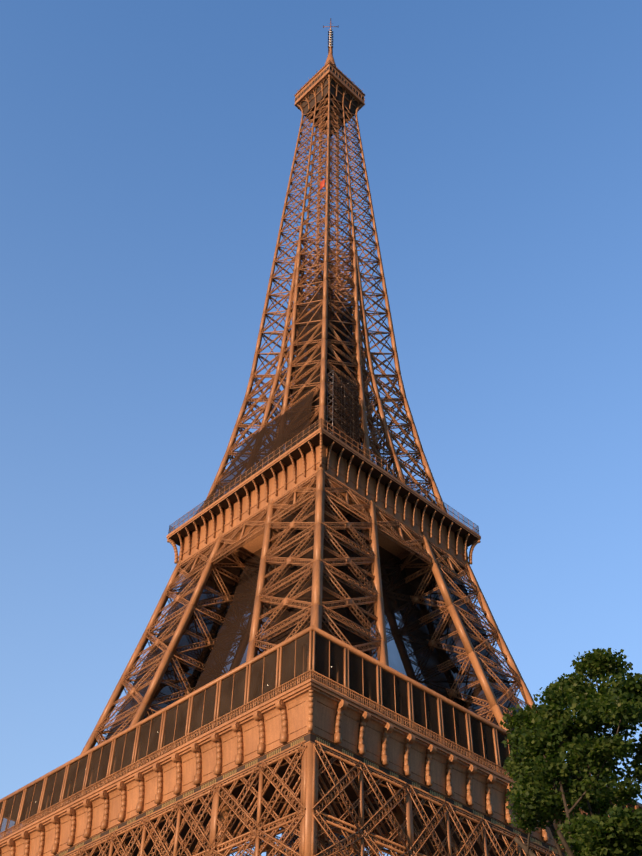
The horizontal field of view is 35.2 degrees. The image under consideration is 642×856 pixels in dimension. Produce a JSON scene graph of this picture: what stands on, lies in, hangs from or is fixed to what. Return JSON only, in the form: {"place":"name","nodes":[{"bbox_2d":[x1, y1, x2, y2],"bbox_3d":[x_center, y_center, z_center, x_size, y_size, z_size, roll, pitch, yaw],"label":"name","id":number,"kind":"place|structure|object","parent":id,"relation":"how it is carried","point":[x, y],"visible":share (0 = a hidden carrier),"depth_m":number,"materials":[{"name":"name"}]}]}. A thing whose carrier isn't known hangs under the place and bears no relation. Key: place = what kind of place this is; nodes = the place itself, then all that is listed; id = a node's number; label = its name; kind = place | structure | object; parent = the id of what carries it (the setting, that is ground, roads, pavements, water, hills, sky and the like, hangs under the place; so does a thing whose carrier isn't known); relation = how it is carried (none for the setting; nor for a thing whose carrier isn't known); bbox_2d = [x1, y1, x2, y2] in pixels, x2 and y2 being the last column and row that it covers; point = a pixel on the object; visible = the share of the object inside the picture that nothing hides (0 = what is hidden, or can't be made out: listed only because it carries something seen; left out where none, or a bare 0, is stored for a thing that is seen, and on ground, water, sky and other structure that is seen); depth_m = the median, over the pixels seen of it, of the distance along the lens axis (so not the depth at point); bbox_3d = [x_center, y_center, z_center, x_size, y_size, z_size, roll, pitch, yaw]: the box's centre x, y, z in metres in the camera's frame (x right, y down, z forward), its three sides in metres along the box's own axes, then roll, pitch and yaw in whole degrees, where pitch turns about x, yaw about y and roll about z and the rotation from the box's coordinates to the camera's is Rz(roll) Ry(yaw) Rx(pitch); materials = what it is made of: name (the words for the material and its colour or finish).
{"place":"outdoors","nodes":[
{"label":"outdoors","id":0,"kind":"place"},
{"bbox_2d":[0,21,641,855],"bbox_3d":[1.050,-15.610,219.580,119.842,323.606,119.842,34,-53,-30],"label":"iron tower","id":1,"kind":"structure","parent":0,"point":[252,523],"depth_m":146.89,"materials":[{"name":"brown metal"}]},
{"bbox_2d":[59,737,556,855],"bbox_3d":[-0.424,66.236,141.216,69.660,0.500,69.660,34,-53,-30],"label":"tower name letters","id":2,"kind":"object","parent":1,"relation":"attached to","point":[271,754],"visible":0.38,"depth_m":115.53,"materials":[{"name":"brown metal"}]},
{"bbox_2d":[105,287,519,855],"bbox_3d":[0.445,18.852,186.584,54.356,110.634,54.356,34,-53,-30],"label":"tower safety nets","id":3,"kind":"object","parent":1,"relation":"attached to","point":[290,423],"visible":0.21,"depth_m":168.42},
{"bbox_2d":[0,631,628,836],"bbox_3d":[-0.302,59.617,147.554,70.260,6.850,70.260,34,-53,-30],"label":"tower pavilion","id":4,"kind":"structure","parent":1,"relation":"on","point":[322,647],"depth_m":122.10,"materials":[{"name":"brown metal"}]},
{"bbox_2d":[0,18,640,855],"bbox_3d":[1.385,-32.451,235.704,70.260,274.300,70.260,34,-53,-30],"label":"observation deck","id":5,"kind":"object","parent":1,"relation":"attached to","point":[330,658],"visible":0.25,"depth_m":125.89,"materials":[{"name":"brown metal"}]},
{"bbox_2d":[170,421,477,531],"bbox_3d":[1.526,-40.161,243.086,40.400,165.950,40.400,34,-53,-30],"label":"tower fences","id":6,"kind":"object","parent":5,"relation":"on","point":[311,427],"visible":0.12,"depth_m":175.59,"materials":[{"name":"brown metal"}]},
{"bbox_2d":[320,179,324,189],"bbox_3d":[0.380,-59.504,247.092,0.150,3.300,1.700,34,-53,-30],"label":"elevator","id":7,"kind":"object","parent":1,"relation":"attached to","point":[322,184],"visible":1,"depth_m":246.88,"materials":[{"name":"orange"}]},
{"bbox_2d":[192,535,455,702],"bbox_3d":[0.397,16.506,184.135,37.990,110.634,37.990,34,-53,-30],"label":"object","id":8,"kind":"object","parent":1,"relation":"attached to","point":[412,655],"visible":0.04,"depth_m":163.06,"materials":[{"name":"brown metal"}]},
{"bbox_2d":[327,370,332,434],"bbox_3d":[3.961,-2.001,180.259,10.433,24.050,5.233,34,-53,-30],"label":"scaffold tubes","id":9,"kind":"object","parent":1,"relation":"on","point":[329,402],"visible":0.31,"depth_m":181.41,"materials":[{"name":"brown metal"}]},
{"bbox_2d":[329,29,331,46],"bbox_3d":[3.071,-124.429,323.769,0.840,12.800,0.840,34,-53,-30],"label":"antenna","id":10,"kind":"object","parent":1,"relation":"on","point":[330,38],"visible":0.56,"depth_m":323.21,"materials":[{"name":"white"}]},
{"bbox_2d":[0,0,641,855],"label":"sky","id":11,"kind":"structure","parent":0,"point":[147,147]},
{"bbox_2d":[500,648,641,855],"bbox_3d":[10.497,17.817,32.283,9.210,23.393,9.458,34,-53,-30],"label":"plane tree","id":12,"kind":"object","parent":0,"point":[618,832],"depth_m":35.77,"materials":[{"name":"green plant"}]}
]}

